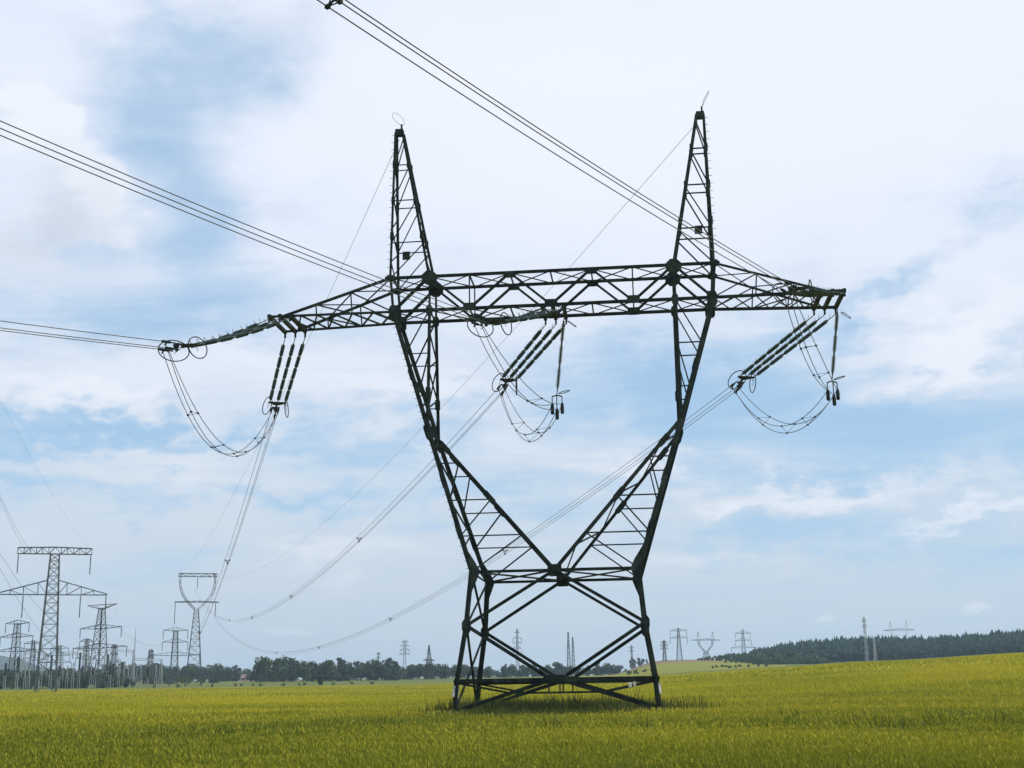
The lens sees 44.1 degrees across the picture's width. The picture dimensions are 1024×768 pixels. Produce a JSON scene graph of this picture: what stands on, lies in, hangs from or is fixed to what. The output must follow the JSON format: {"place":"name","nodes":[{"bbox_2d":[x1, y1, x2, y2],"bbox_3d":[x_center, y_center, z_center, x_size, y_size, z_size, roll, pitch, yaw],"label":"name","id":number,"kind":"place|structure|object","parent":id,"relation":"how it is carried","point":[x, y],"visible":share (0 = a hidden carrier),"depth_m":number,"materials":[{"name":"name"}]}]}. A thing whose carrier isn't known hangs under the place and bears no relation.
{"place":"outdoors","nodes":[
{"label":"outdoors","id":0,"kind":"place"},
{"bbox_2d":[0,656,50,679],"bbox_3d":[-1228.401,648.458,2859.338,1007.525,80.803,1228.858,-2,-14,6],"label":"hills","id":1,"kind":"structure","parent":0,"point":[4,660],"depth_m":2646.61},
{"bbox_2d":[0,652,1023,697],"bbox_3d":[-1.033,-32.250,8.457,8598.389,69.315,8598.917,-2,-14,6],"label":"ground","id":2,"kind":"structure","parent":0,"point":[669,667],"depth_m":530.11,"materials":[{"name":"green plant"}]},
{"bbox_2d":[0,672,13,688],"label":"shrub","id":3,"kind":"object","parent":2,"relation":"on","point":[7,680],"visible":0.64,"depth_m":457.50,"materials":[{"name":"green plant"}]},
{"bbox_2d":[7,676,26,688],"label":"shrub","id":4,"kind":"object","parent":2,"relation":"on","point":[11,682],"visible":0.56,"depth_m":448.56,"materials":[{"name":"green plant"}]},
{"bbox_2d":[0,620,35,688],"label":"power pylon","id":5,"kind":"object","parent":2,"relation":"on","point":[16,637],"visible":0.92,"depth_m":475.39,"materials":[{"name":"metal"}]},
{"bbox_2d":[18,674,40,688],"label":"shrub","id":6,"kind":"object","parent":2,"relation":"on","point":[31,682],"visible":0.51,"depth_m":446.44,"materials":[{"name":"green plant"}]},
{"bbox_2d":[20,640,44,676],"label":"power pylon","id":7,"kind":"object","parent":2,"relation":"on","point":[33,661],"visible":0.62,"depth_m":586.84,"materials":[{"name":"metal"}]},
{"bbox_2d":[19,652,47,688],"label":"substation gantry","id":8,"kind":"object","parent":2,"relation":"on","point":[25,661],"visible":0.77,"depth_m":461.50,"materials":[{"name":"metal"}]},
{"bbox_2d":[0,547,106,691],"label":"power pylon","id":9,"kind":"object","parent":2,"relation":"on","point":[57,594],"visible":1,"depth_m":367.24,"materials":[{"name":"metal"}]},
{"bbox_2d":[46,645,71,676],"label":"power pylon","id":10,"kind":"object","parent":2,"relation":"on","point":[61,648],"visible":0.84,"depth_m":609.68,"materials":[{"name":"metal"}]},
{"bbox_2d":[57,668,71,680],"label":"broadleaf tree","id":11,"kind":"object","parent":2,"relation":"on","point":[69,672],"visible":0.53,"depth_m":699.92,"materials":[{"name":"green plant"}]},
{"bbox_2d":[58,652,86,687],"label":"substation gantry","id":12,"kind":"object","parent":2,"relation":"on","point":[73,654],"visible":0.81,"depth_m":468.53,"materials":[{"name":"metal"}]},
{"bbox_2d":[66,673,85,687],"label":"shrub","id":13,"kind":"object","parent":2,"relation":"on","point":[75,682],"visible":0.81,"depth_m":456.31,"materials":[{"name":"green plant"}]},
{"bbox_2d":[75,638,95,676],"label":"power pylon","id":14,"kind":"object","parent":2,"relation":"on","point":[86,650],"visible":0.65,"depth_m":575.59,"materials":[{"name":"metal"}]},
{"bbox_2d":[80,671,103,687],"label":"shrub","id":15,"kind":"object","parent":2,"relation":"on","point":[84,683],"visible":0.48,"depth_m":461.17,"materials":[{"name":"green plant"}]},
{"bbox_2d":[72,604,126,687],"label":"power pylon","id":16,"kind":"object","parent":2,"relation":"on","point":[97,674],"visible":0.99,"depth_m":448.17,"materials":[{"name":"metal"}]},
{"bbox_2d":[84,658,120,686],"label":"substation gantry","id":17,"kind":"object","parent":2,"relation":"on","point":[88,659],"visible":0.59,"depth_m":499.37,"materials":[{"name":"metal"}]},
{"bbox_2d":[94,672,114,687],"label":"shrub","id":18,"kind":"object","parent":2,"relation":"on","point":[102,685],"visible":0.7,"depth_m":455.57,"materials":[{"name":"green plant"}]},
{"bbox_2d":[108,644,117,677],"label":"power pylon","id":19,"kind":"object","parent":2,"relation":"on","point":[115,658],"visible":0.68,"depth_m":597.79,"materials":[{"name":"metal"}]},
{"bbox_2d":[103,649,134,686],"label":"substation gantry","id":20,"kind":"object","parent":2,"relation":"on","point":[132,662],"visible":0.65,"depth_m":487.50,"materials":[{"name":"metal"}]},
{"bbox_2d":[114,672,128,686],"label":"shrub","id":21,"kind":"object","parent":2,"relation":"on","point":[115,680],"visible":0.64,"depth_m":473.57,"materials":[{"name":"green plant"}]},
{"bbox_2d":[122,678,135,686],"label":"shrub","id":22,"kind":"object","parent":2,"relation":"on","point":[126,683],"visible":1,"depth_m":464.12,"materials":[{"name":"green plant"}]},
{"bbox_2d":[132,664,145,679],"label":"broadleaf tree","id":23,"kind":"object","parent":2,"relation":"on","point":[143,673],"visible":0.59,"depth_m":822.13,"materials":[{"name":"green plant"}]},
{"bbox_2d":[131,658,162,685],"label":"substation gantry","id":24,"kind":"object","parent":2,"relation":"on","point":[151,660],"visible":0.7,"depth_m":518.35,"materials":[{"name":"metal"}]},
{"bbox_2d":[146,649,153,683],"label":"power pylon","id":25,"kind":"object","parent":2,"relation":"on","point":[151,651],"visible":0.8,"depth_m":639.79,"materials":[{"name":"metal"}]},
{"bbox_2d":[138,664,163,676],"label":"broadleaf tree","id":26,"kind":"object","parent":2,"relation":"on","point":[154,668],"visible":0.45,"depth_m":829.87,"materials":[{"name":"green plant"}]},
{"bbox_2d":[149,627,199,685],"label":"power pylon","id":27,"kind":"object","parent":2,"relation":"on","point":[172,652],"visible":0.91,"depth_m":530.08,"materials":[{"name":"metal"}]},
{"bbox_2d":[170,665,184,679],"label":"broadleaf tree","id":28,"kind":"object","parent":2,"relation":"on","point":[174,671],"visible":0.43,"depth_m":846.82,"materials":[{"name":"green plant"}]},
{"bbox_2d":[175,676,191,684],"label":"shrub","id":29,"kind":"object","parent":2,"relation":"on","point":[182,679],"visible":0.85,"depth_m":586.70,"materials":[{"name":"green plant"}]},
{"bbox_2d":[179,664,199,679],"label":"broadleaf tree","id":30,"kind":"object","parent":2,"relation":"on","point":[193,671],"visible":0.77,"depth_m":831.45,"materials":[{"name":"green plant"}]},
{"bbox_2d":[174,573,218,686],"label":"power pylon","id":31,"kind":"object","parent":2,"relation":"on","point":[195,613],"visible":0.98,"depth_m":479.26,"materials":[{"name":"metal"}]},
{"bbox_2d":[184,665,211,678],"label":"broadleaf tree","id":32,"kind":"object","parent":2,"relation":"on","point":[204,670],"visible":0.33,"depth_m":848.24,"materials":[{"name":"green plant"}]},
{"bbox_2d":[208,675,223,683],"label":"shrub","id":33,"kind":"object","parent":2,"relation":"on","point":[213,680],"visible":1,"depth_m":630.03,"materials":[{"name":"green plant"}]},
{"bbox_2d":[209,663,224,677],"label":"broadleaf tree","id":34,"kind":"object","parent":2,"relation":"on","point":[217,669],"visible":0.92,"depth_m":869.24,"materials":[{"name":"green plant"}]},
{"bbox_2d":[222,667,232,680],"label":"broadleaf tree","id":35,"kind":"object","parent":2,"relation":"on","point":[226,673],"visible":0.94,"depth_m":861.81,"materials":[{"name":"green plant"}]},
{"bbox_2d":[230,665,241,681],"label":"broadleaf tree","id":36,"kind":"object","parent":2,"relation":"on","point":[236,675],"visible":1,"depth_m":834.67,"materials":[{"name":"green plant"}]},
{"bbox_2d":[248,664,264,681],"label":"broadleaf tree","id":37,"kind":"object","parent":2,"relation":"on","point":[256,675],"visible":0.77,"depth_m":678.67,"materials":[{"name":"green plant"}]},
{"bbox_2d":[254,656,288,681],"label":"broadleaf tree","id":38,"kind":"object","parent":2,"relation":"on","point":[277,666],"visible":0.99,"depth_m":666.58,"materials":[{"name":"green plant"}]},
{"bbox_2d":[279,655,294,681],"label":"broadleaf tree","id":39,"kind":"object","parent":2,"relation":"on","point":[288,665],"visible":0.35,"depth_m":692.14,"materials":[{"name":"green plant"}]},
{"bbox_2d":[286,658,299,681],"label":"broadleaf tree","id":40,"kind":"object","parent":2,"relation":"on","point":[295,663],"visible":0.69,"depth_m":697.24,"materials":[{"name":"green plant"}]},
{"bbox_2d":[296,660,311,681],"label":"broadleaf tree","id":41,"kind":"object","parent":2,"relation":"on","point":[303,670],"visible":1,"depth_m":669.23,"materials":[{"name":"green plant"}]},
{"bbox_2d":[305,661,319,681],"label":"broadleaf tree","id":42,"kind":"object","parent":2,"relation":"on","point":[314,672],"visible":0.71,"depth_m":683.15,"materials":[{"name":"green plant"}]},
{"bbox_2d":[317,669,322,684],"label":"broadleaf tree","id":43,"kind":"object","parent":2,"relation":"on","point":[320,678],"visible":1,"depth_m":456.03,"materials":[{"name":"green plant"}]},
{"bbox_2d":[320,660,340,681],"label":"broadleaf tree","id":44,"kind":"object","parent":2,"relation":"on","point":[332,674],"visible":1,"depth_m":687.43,"materials":[{"name":"green plant"}]},
{"bbox_2d":[334,657,345,680],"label":"broadleaf tree","id":45,"kind":"object","parent":2,"relation":"on","point":[340,661],"visible":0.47,"depth_m":701.66,"materials":[{"name":"green plant"}]},
{"bbox_2d":[340,662,357,680],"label":"broadleaf tree","id":46,"kind":"object","parent":2,"relation":"on","point":[347,672],"visible":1,"depth_m":692.67,"materials":[{"name":"green plant"}]},
{"bbox_2d":[353,661,367,680],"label":"broadleaf tree","id":47,"kind":"object","parent":2,"relation":"on","point":[355,663],"visible":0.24,"depth_m":731.04,"materials":[{"name":"green plant"}]},
{"bbox_2d":[358,658,379,680],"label":"broadleaf tree","id":48,"kind":"object","parent":2,"relation":"on","point":[369,670],"visible":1,"depth_m":716.19,"materials":[{"name":"green plant"}]},
{"bbox_2d":[373,660,389,680],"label":"broadleaf tree","id":49,"kind":"object","parent":2,"relation":"on","point":[381,670],"visible":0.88,"depth_m":721.76,"materials":[{"name":"green plant"}]},
{"bbox_2d":[381,657,392,679],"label":"broadleaf tree","id":50,"kind":"object","parent":2,"relation":"on","point":[389,660],"visible":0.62,"depth_m":730.31,"materials":[{"name":"green plant"}]},
{"bbox_2d":[391,661,402,680],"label":"broadleaf tree","id":51,"kind":"object","parent":2,"relation":"on","point":[396,673],"visible":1,"depth_m":710.02,"materials":[{"name":"green plant"}]},
{"bbox_2d":[403,664,415,679],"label":"broadleaf tree","id":52,"kind":"object","parent":2,"relation":"on","point":[410,669],"visible":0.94,"depth_m":774.61,"materials":[{"name":"green plant"}]},
{"bbox_2d":[412,664,424,679],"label":"broadleaf tree","id":53,"kind":"object","parent":2,"relation":"on","point":[419,669],"visible":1,"depth_m":775.66,"materials":[{"name":"green plant"}]},
{"bbox_2d":[423,645,434,679],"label":"power pylon","id":54,"kind":"object","parent":2,"relation":"on","point":[428,663],"visible":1,"depth_m":740.53,"materials":[{"name":"grey metal"}]},
{"bbox_2d":[437,664,451,678],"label":"broadleaf tree","id":55,"kind":"object","parent":2,"relation":"on","point":[444,670],"visible":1,"depth_m":776.50,"materials":[{"name":"green plant"}]},
{"bbox_2d":[460,664,469,676],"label":"broadleaf tree","id":56,"kind":"object","parent":2,"relation":"on","point":[465,669],"visible":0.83,"depth_m":795.50,"materials":[{"name":"green plant"}]},
{"bbox_2d":[500,664,507,677],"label":"broadleaf tree","id":57,"kind":"object","parent":2,"relation":"on","point":[504,671],"visible":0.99,"depth_m":793.07,"materials":[{"name":"green plant"}]},
{"bbox_2d":[0,691,1023,767],"bbox_3d":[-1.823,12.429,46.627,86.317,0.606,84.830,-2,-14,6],"label":"grain crop","id":58,"kind":"object","parent":2,"relation":"on","point":[746,758],"visible":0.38,"depth_m":22.58,"materials":[{"name":"green plant"}]},
{"bbox_2d":[0,686,1023,767],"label":"grain ears","id":59,"kind":"object","parent":2,"relation":"on","point":[353,740],"visible":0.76,"depth_m":27.59,"materials":[{"name":"green plant"}]},
{"bbox_2d":[0,653,1023,730],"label":"grain crop","id":60,"kind":"object","parent":2,"relation":"on","point":[966,673],"visible":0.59,"depth_m":163.84,"materials":[{"name":"green plant"}]},
{"bbox_2d":[507,664,517,676],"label":"broadleaf tree","id":61,"kind":"object","parent":2,"relation":"on","point":[511,668],"visible":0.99,"depth_m":803.55,"materials":[{"name":"green plant"}]},
{"bbox_2d":[267,92,845,712],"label":"power pylon","id":62,"kind":"object","parent":2,"relation":"on","point":[435,288],"visible":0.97,"depth_m":71.65,"materials":[{"name":"black metal"}]},
{"bbox_2d":[158,317,288,361],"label":"tension insulator set","id":63,"kind":"object","parent":62,"relation":"hanging from","point":[252,329],"visible":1,"depth_m":67.56,"materials":[{"name":"brown ceramic"}]},
{"bbox_2d":[0,330,156,348],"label":"conductor","id":64,"kind":"object","parent":63,"relation":"attached to","point":[76,339],"visible":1,"depth_m":60.67,"materials":[{"name":"grey metal"}]},
{"bbox_2d":[0,320,159,340],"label":"conductor","id":65,"kind":"object","parent":63,"relation":"attached to","point":[79,331],"visible":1,"depth_m":60.60,"materials":[{"name":"grey metal"}]},
{"bbox_2d":[0,327,164,347],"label":"conductor","id":66,"kind":"object","parent":63,"relation":"attached to","point":[80,337],"visible":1,"depth_m":60.30,"materials":[{"name":"grey metal"}]},
{"bbox_2d":[163,345,277,456],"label":"jumper loop","id":67,"kind":"object","parent":63,"relation":"hanging from","point":[258,443],"visible":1,"depth_m":70.50,"materials":[{"name":"grey metal"}]},
{"bbox_2d":[262,337,304,417],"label":"tension insulator set","id":68,"kind":"object","parent":62,"relation":"hanging from","point":[276,409],"visible":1,"depth_m":80.58,"materials":[{"name":"brown ceramic"}]},
{"bbox_2d":[172,412,270,646],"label":"conductor","id":69,"kind":"object","parent":68,"relation":"attached to","point":[237,521],"visible":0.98,"depth_m":113.26,"materials":[{"name":"grey metal"}]},
{"bbox_2d":[174,419,273,654],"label":"conductor","id":70,"kind":"object","parent":68,"relation":"attached to","point":[239,527],"visible":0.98,"depth_m":112.67,"materials":[{"name":"grey metal"}]},
{"bbox_2d":[176,412,277,651],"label":"conductor","id":71,"kind":"object","parent":68,"relation":"attached to","point":[240,528],"visible":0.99,"depth_m":113.72,"materials":[{"name":"grey metal"}]},
{"bbox_2d":[186,139,399,567],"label":"earth wire","id":72,"kind":"object","parent":62,"relation":"attached to","point":[321,311],"visible":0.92,"depth_m":97.52,"materials":[{"name":"metal"}]},
{"bbox_2d":[220,122,697,576],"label":"earth wire","id":73,"kind":"object","parent":62,"relation":"attached to","point":[533,307],"visible":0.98,"depth_m":97.22,"materials":[{"name":"metal"}]},
{"bbox_2d":[467,306,561,337],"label":"tension insulator set","id":74,"kind":"object","parent":62,"relation":"attached to","point":[531,315],"visible":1,"depth_m":66.52,"materials":[{"name":"brown ceramic"}]},
{"bbox_2d":[0,135,471,322],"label":"conductor","id":75,"kind":"object","parent":74,"relation":"attached to","point":[217,224],"visible":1,"depth_m":50.02,"materials":[{"name":"grey metal"}]},
{"bbox_2d":[0,120,474,314],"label":"conductor","id":76,"kind":"object","parent":74,"relation":"attached to","point":[220,213],"visible":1,"depth_m":50.06,"materials":[{"name":"grey metal"}]},
{"bbox_2d":[0,128,478,320],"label":"conductor","id":77,"kind":"object","parent":74,"relation":"attached to","point":[222,220],"visible":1,"depth_m":49.72,"materials":[{"name":"grey metal"}]},
{"bbox_2d":[492,324,565,396],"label":"tension insulator set","id":78,"kind":"object","parent":62,"relation":"hanging from","point":[531,352],"visible":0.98,"depth_m":78.43,"materials":[{"name":"brown ceramic"}]},
{"bbox_2d":[195,392,494,619],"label":"conductor","id":79,"kind":"object","parent":78,"relation":"attached to","point":[383,511],"visible":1,"depth_m":120.66,"materials":[{"name":"grey metal"}]},
{"bbox_2d":[196,396,499,621],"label":"conductor","id":80,"kind":"object","parent":78,"relation":"attached to","point":[368,532],"visible":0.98,"depth_m":129.94,"materials":[{"name":"grey metal"}]},
{"bbox_2d":[207,392,501,619],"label":"conductor","id":81,"kind":"object","parent":78,"relation":"attached to","point":[392,507],"visible":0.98,"depth_m":117.17,"materials":[{"name":"grey metal"}]},
{"bbox_2d":[551,319,576,419],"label":"jumper support string","id":82,"kind":"object","parent":62,"relation":"hanging from","point":[558,379],"visible":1,"depth_m":72.58,"materials":[{"name":"brown ceramic"}]},
{"bbox_2d":[475,323,561,441],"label":"jumper loop","id":83,"kind":"object","parent":82,"relation":"hanging from","point":[533,403],"visible":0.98,"depth_m":70.15,"materials":[{"name":"grey metal"}]},
{"bbox_2d":[728,314,835,393],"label":"tension insulator set","id":84,"kind":"object","parent":62,"relation":"hanging from","point":[777,352],"visible":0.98,"depth_m":77.40,"materials":[{"name":"brown ceramic"}]},
{"bbox_2d":[214,388,727,651],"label":"conductor","id":85,"kind":"object","parent":84,"relation":"attached to","point":[542,523],"visible":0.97,"depth_m":110.98,"materials":[{"name":"grey metal"}]},
{"bbox_2d":[216,393,732,653],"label":"conductor","id":86,"kind":"object","parent":84,"relation":"attached to","point":[542,529],"visible":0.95,"depth_m":112.98,"materials":[{"name":"grey metal"}]},
{"bbox_2d":[216,388,734,651],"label":"conductor","id":87,"kind":"object","parent":84,"relation":"attached to","point":[535,531],"visible":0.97,"depth_m":115.06,"materials":[{"name":"grey metal"}]},
{"bbox_2d":[772,279,844,304],"bbox_3d":[15.804,-4.706,66.117,1.808,2.112,7.532,-11,-17,35],"label":"tension insulator set","id":88,"kind":"object","parent":62,"relation":"attached to","point":[813,292],"visible":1,"depth_m":64.94,"materials":[{"name":"brown ceramic"}]},
{"bbox_2d":[317,0,780,288],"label":"conductor","id":89,"kind":"object","parent":88,"relation":"attached to","point":[528,136],"visible":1,"depth_m":43.81,"materials":[{"name":"grey metal"}]},
{"bbox_2d":[337,0,789,287],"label":"conductor","id":90,"kind":"object","parent":88,"relation":"attached to","point":[544,136],"visible":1,"depth_m":43.90,"materials":[{"name":"grey metal"}]},
{"bbox_2d":[345,0,784,280],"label":"conductor","id":91,"kind":"object","parent":88,"relation":"attached to","point":[542,130],"visible":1,"depth_m":44.23,"materials":[{"name":"grey metal"}]},
{"bbox_2d":[324,0,342,9],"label":"bundle spacer","id":92,"kind":"object","parent":91,"relation":"attached to","point":[330,4],"visible":1,"depth_m":35.87,"materials":[{"name":"metal"}]},
{"bbox_2d":[826,310,850,405],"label":"jumper support string","id":93,"kind":"object","parent":62,"relation":"hanging from","point":[834,397],"visible":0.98,"depth_m":71.50,"materials":[{"name":"brown ceramic"}]},
{"bbox_2d":[733,287,837,433],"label":"jumper loop","id":94,"kind":"object","parent":93,"relation":"hanging from","point":[818,376],"visible":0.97,"depth_m":69.98,"materials":[{"name":"grey metal"}]},
{"bbox_2d":[552,662,562,674],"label":"broadleaf tree","id":95,"kind":"object","parent":2,"relation":"on","point":[557,668],"visible":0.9,"depth_m":810.11,"materials":[{"name":"green plant"}]},
{"bbox_2d":[670,628,687,660],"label":"power pylon","id":96,"kind":"object","parent":2,"relation":"on","point":[678,631],"visible":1,"depth_m":768.04,"materials":[{"name":"metal"}]},
{"bbox_2d":[731,629,755,660],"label":"power pylon","id":97,"kind":"object","parent":2,"relation":"on","point":[743,633],"visible":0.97,"depth_m":868.85,"materials":[{"name":"metal"}]},
{"bbox_2d":[698,650,834,664],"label":"young wood","id":98,"kind":"object","parent":2,"relation":"on","point":[780,657],"visible":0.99,"depth_m":715.57,"materials":[{"name":"green plant"}]},
{"bbox_2d":[861,617,868,660],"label":"power pylon","id":99,"kind":"object","parent":2,"relation":"on","point":[864,630],"visible":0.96,"depth_m":662.03,"materials":[{"name":"metal"}]},
{"bbox_2d":[747,628,1023,663],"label":"spruce wood","id":100,"kind":"object","parent":2,"relation":"on","point":[842,649],"visible":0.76,"depth_m":809.16,"materials":[{"name":"green plant"}]},
{"bbox_2d":[0,0,1023,680],"label":"sky","id":101,"kind":"structure","parent":0,"point":[873,150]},
{"bbox_2d":[386,682,719,719],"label":"rank grass","id":102,"kind":"structure","parent":0,"point":[552,705],"depth_m":64.05,"materials":[{"name":"green plant"}]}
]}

